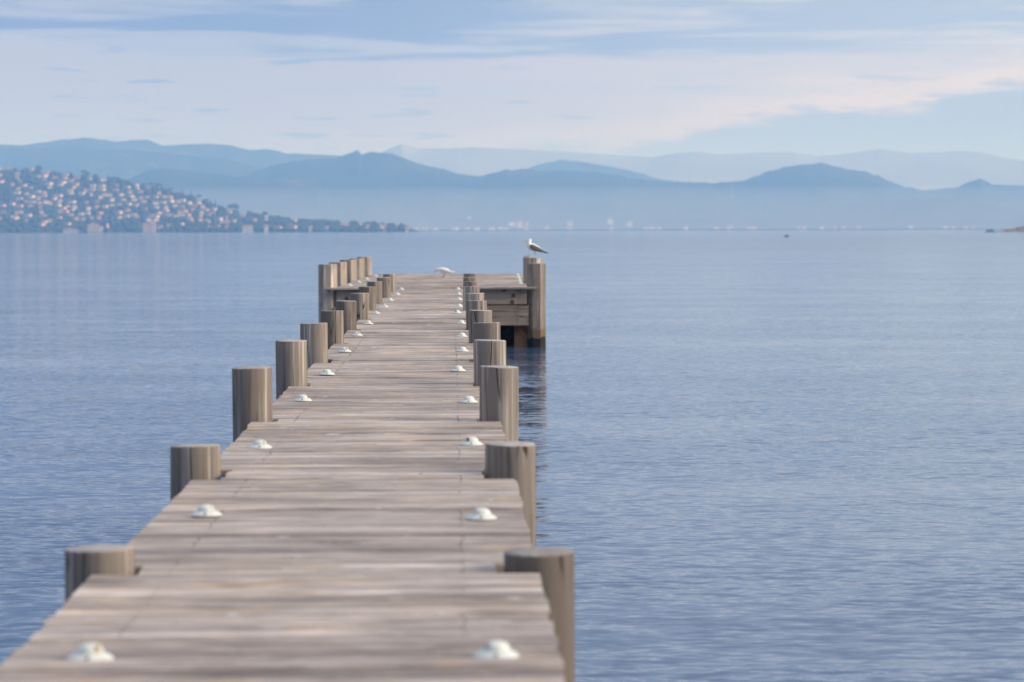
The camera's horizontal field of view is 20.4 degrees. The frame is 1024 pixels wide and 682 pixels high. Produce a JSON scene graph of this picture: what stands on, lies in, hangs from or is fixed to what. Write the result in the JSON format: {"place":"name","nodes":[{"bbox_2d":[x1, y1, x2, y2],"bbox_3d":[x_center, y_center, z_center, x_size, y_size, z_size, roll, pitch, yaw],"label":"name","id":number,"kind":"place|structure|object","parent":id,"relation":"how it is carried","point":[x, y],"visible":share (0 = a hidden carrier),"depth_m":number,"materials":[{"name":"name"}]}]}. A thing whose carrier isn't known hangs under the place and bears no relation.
{"place":"outdoors","nodes":[
{"label":"outdoors","id":0,"kind":"place"},
{"bbox_2d":[0,147,259,179],"bbox_3d":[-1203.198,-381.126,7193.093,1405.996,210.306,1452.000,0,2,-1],"label":"mountain","id":1,"kind":"structure","parent":0,"point":[121,164],"depth_m":7001.24,"materials":[{"name":"blue"}]},
{"bbox_2d":[0,137,339,167],"bbox_3d":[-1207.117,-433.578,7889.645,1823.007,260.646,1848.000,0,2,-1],"label":"mountain","id":2,"kind":"structure","parent":0,"point":[263,158],"depth_m":7809.18,"materials":[{"name":"blue"}]},
{"bbox_2d":[0,169,417,232],"bbox_3d":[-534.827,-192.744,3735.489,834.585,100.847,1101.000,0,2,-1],"label":"village hill","id":3,"kind":"structure","parent":0,"point":[75,224],"depth_m":3472.78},
{"bbox_2d":[63,229,78,232],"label":"waterfront building","id":4,"kind":"structure","parent":3,"relation":"on","point":[70,230],"depth_m":3193.92,"materials":[{"name":"ceramic"}]},
{"bbox_2d":[87,223,98,231],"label":"waterfront building","id":5,"kind":"structure","parent":3,"relation":"on","point":[92,227],"depth_m":3194.32,"materials":[{"name":"ceramic"}]},
{"bbox_2d":[97,226,102,231],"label":"waterfront building","id":6,"kind":"structure","parent":3,"relation":"on","point":[99,228],"depth_m":3194.66,"materials":[{"name":"ceramic"}]},
{"bbox_2d":[142,223,150,231],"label":"waterfront building","id":7,"kind":"structure","parent":3,"relation":"on","point":[146,227],"depth_m":3195.67,"materials":[{"name":"ceramic"}]},
{"bbox_2d":[150,223,155,231],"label":"waterfront building","id":8,"kind":"structure","parent":3,"relation":"on","point":[153,227],"depth_m":3195.84,"materials":[{"name":"ceramic"}]},
{"bbox_2d":[0,167,405,232],"bbox_3d":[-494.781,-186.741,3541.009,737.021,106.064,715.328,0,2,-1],"label":"woodland","id":9,"kind":"object","parent":3,"relation":"on","point":[196,225],"visible":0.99,"depth_m":3371.75,"materials":[{"name":"green plant"}]},
{"bbox_2d":[242,225,248,231],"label":"waterfront building","id":10,"kind":"structure","parent":3,"relation":"on","point":[244,228],"depth_m":3197.96,"materials":[{"name":"ceramic"}]},
{"bbox_2d":[126,168,329,219],"bbox_3d":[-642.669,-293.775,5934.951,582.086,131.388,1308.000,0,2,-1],"label":"mountain","id":11,"kind":"structure","parent":0,"point":[294,199],"depth_m":5712.81,"materials":[{"name":"blue"}]},
{"bbox_2d":[245,150,739,226],"bbox_3d":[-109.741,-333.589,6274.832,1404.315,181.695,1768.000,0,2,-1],"label":"mountain","id":12,"kind":"structure","parent":0,"point":[377,187],"depth_m":6023.52,"materials":[{"name":"blue"}]},
{"bbox_2d":[0,230,1023,681],"bbox_3d":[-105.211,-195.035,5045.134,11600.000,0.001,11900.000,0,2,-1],"label":"sea","id":13,"kind":"structure","parent":0,"point":[774,456],"depth_m":33.97,"materials":[{"name":"blue liquid"}]},
{"bbox_2d":[0,255,574,681],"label":"jetty","id":14,"kind":"object","parent":13,"relation":"in","point":[341,538],"visible":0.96,"depth_m":10.40,"materials":[{"name":"brown wood"}]},
{"bbox_2d":[67,643,113,660],"bbox_3d":[-1.092,0.804,7.366,0.121,0.042,0.121,0,2,-1],"label":"deck light","id":15,"kind":"object","parent":14,"relation":"on","point":[90,652],"visible":1,"depth_m":7.34,"materials":[{"name":"white plastic"}]},
{"bbox_2d":[191,504,221,516],"bbox_3d":[-1.190,0.657,11.072,0.121,0.042,0.121,0,2,-1],"label":"deck light","id":16,"kind":"object","parent":14,"relation":"on","point":[206,510],"visible":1,"depth_m":11.04,"materials":[{"name":"white plastic"}]},
{"bbox_2d":[248,440,271,448],"bbox_3d":[-1.284,0.525,14.508,0.121,0.042,0.121,0,2,-1],"label":"deck light","id":17,"kind":"object","parent":14,"relation":"on","point":[260,444],"visible":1,"depth_m":14.47,"materials":[{"name":"white plastic"}]},
{"bbox_2d":[293,394,311,400],"bbox_3d":[-1.360,0.368,18.494,0.121,0.042,0.121,0,2,-1],"label":"deck light","id":18,"kind":"object","parent":14,"relation":"on","point":[302,397],"visible":1,"depth_m":18.46,"materials":[{"name":"white plastic"}]},
{"bbox_2d":[319,369,334,374],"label":"deck light","id":19,"kind":"object","parent":14,"relation":"on","point":[326,372],"visible":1,"depth_m":21.77,"materials":[{"name":"white plastic"}]},
{"bbox_2d":[338,347,350,351],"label":"deck light","id":20,"kind":"object","parent":14,"relation":"on","point":[344,349],"visible":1,"depth_m":25.84,"materials":[{"name":"white plastic"}]},
{"bbox_2d":[351,332,362,335],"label":"deck light","id":21,"kind":"object","parent":14,"relation":"on","point":[356,334],"visible":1,"depth_m":29.85,"materials":[{"name":"white plastic"}]},
{"bbox_2d":[434,267,454,275],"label":"gull","id":22,"kind":"object","parent":14,"relation":"on","point":[443,270],"visible":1,"depth_m":65.62,"materials":[{"name":"grey"}]},
{"bbox_2d":[450,366,465,370],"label":"deck light","id":23,"kind":"object","parent":14,"relation":"on","point":[458,368],"visible":1,"depth_m":22.29,"materials":[{"name":"white plastic"}]},
{"bbox_2d":[456,347,467,351],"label":"deck light","id":24,"kind":"object","parent":14,"relation":"on","point":[462,349],"visible":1,"depth_m":25.88,"materials":[{"name":"white plastic"}]},
{"bbox_2d":[456,333,467,336],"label":"deck light","id":25,"kind":"object","parent":14,"relation":"on","point":[461,335],"visible":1,"depth_m":29.48,"materials":[{"name":"white plastic"}]},
{"bbox_2d":[460,396,477,402],"bbox_3d":[-0.278,0.374,18.267,0.121,0.042,0.121,0,2,-1],"label":"deck light","id":26,"kind":"object","parent":14,"relation":"on","point":[469,399],"visible":1,"depth_m":18.23,"materials":[{"name":"white plastic"}]},
{"bbox_2d":[460,437,482,445],"bbox_3d":[-0.210,0.515,14.690,0.121,0.042,0.121,0,2,-1],"label":"deck light","id":27,"kind":"object","parent":14,"relation":"on","point":[471,441],"visible":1,"depth_m":14.66,"materials":[{"name":"white plastic"}]},
{"bbox_2d":[466,508,496,519],"bbox_3d":[-0.118,0.661,10.914,0.121,0.042,0.121,0,2,-1],"label":"deck light","id":28,"kind":"object","parent":14,"relation":"on","point":[481,514],"visible":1,"depth_m":10.88,"materials":[{"name":"white plastic"}]},
{"bbox_2d":[473,640,518,657],"bbox_3d":[-0.042,0.800,7.398,0.121,0.042,0.121,0,2,-1],"label":"deck light","id":29,"kind":"object","parent":14,"relation":"on","point":[496,649],"visible":1,"depth_m":7.37,"materials":[{"name":"white plastic"}]},
{"bbox_2d":[525,239,547,255],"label":"gull","id":30,"kind":"object","parent":14,"relation":"on","point":[532,247],"visible":1,"depth_m":57.83,"materials":[{"name":"white"}]},
{"bbox_2d":[996,226,1023,231],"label":"rocky islet","id":31,"kind":"object","parent":13,"relation":"in","point":[1018,229],"visible":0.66,"depth_m":1749.07,"materials":[{"name":"grey stone"}]},
{"bbox_2d":[0,0,1023,159],"label":"sky","id":32,"kind":"structure","parent":0,"point":[642,78],"materials":[{"name":"blue"}]},
{"bbox_2d":[517,221,522,227],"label":"building","id":33,"kind":"structure","parent":0,"point":[519,224],"depth_m":5268.10,"materials":[{"name":"beige"}]},
{"bbox_2d":[528,160,674,181],"bbox_3d":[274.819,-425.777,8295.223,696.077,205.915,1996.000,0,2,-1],"label":"mountain","id":34,"kind":"structure","parent":0,"point":[563,165],"depth_m":8243.81,"materials":[{"name":"blue"}]},
{"bbox_2d":[380,144,1023,189],"bbox_3d":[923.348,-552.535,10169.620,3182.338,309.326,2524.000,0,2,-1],"label":"mountain","id":35,"kind":"structure","parent":0,"point":[933,170],"depth_m":10025.52,"materials":[{"name":"blue"}]},
{"bbox_2d":[410,225,1021,230],"bbox_3d":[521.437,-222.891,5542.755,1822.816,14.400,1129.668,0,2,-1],"label":"shore","id":36,"kind":"structure","parent":0,"point":[617,228],"depth_m":5141.51,"materials":[{"name":"blue"}]},
{"bbox_2d":[567,221,572,225],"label":"building","id":37,"kind":"structure","parent":36,"relation":"on","point":[569,223],"depth_m":5359.94,"materials":[{"name":"beige"}]},
{"bbox_2d":[608,218,612,223],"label":"building","id":38,"kind":"structure","parent":36,"relation":"on","point":[610,220],"depth_m":5505.49,"materials":[{"name":"white"}]},
{"bbox_2d":[627,221,632,226],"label":"building","id":39,"kind":"structure","parent":36,"relation":"on","point":[629,223],"depth_m":5326.26,"materials":[{"name":"white"}]},
{"bbox_2d":[747,226,756,228],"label":"building","id":40,"kind":"structure","parent":36,"relation":"on","point":[751,227],"depth_m":5097.10,"materials":[{"name":"beige"}]},
{"bbox_2d":[685,162,1023,224],"bbox_3d":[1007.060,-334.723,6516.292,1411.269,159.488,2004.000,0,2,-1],"label":"mountain","id":41,"kind":"structure","parent":0,"point":[755,199],"depth_m":6328.82,"materials":[{"name":"blue"}]},
{"bbox_2d":[762,198,1023,226],"bbox_3d":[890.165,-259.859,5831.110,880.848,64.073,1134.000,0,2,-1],"label":"hill","id":42,"kind":"structure","parent":0,"point":[932,212],"depth_m":5511.85,"materials":[{"name":"blue"}]}
]}

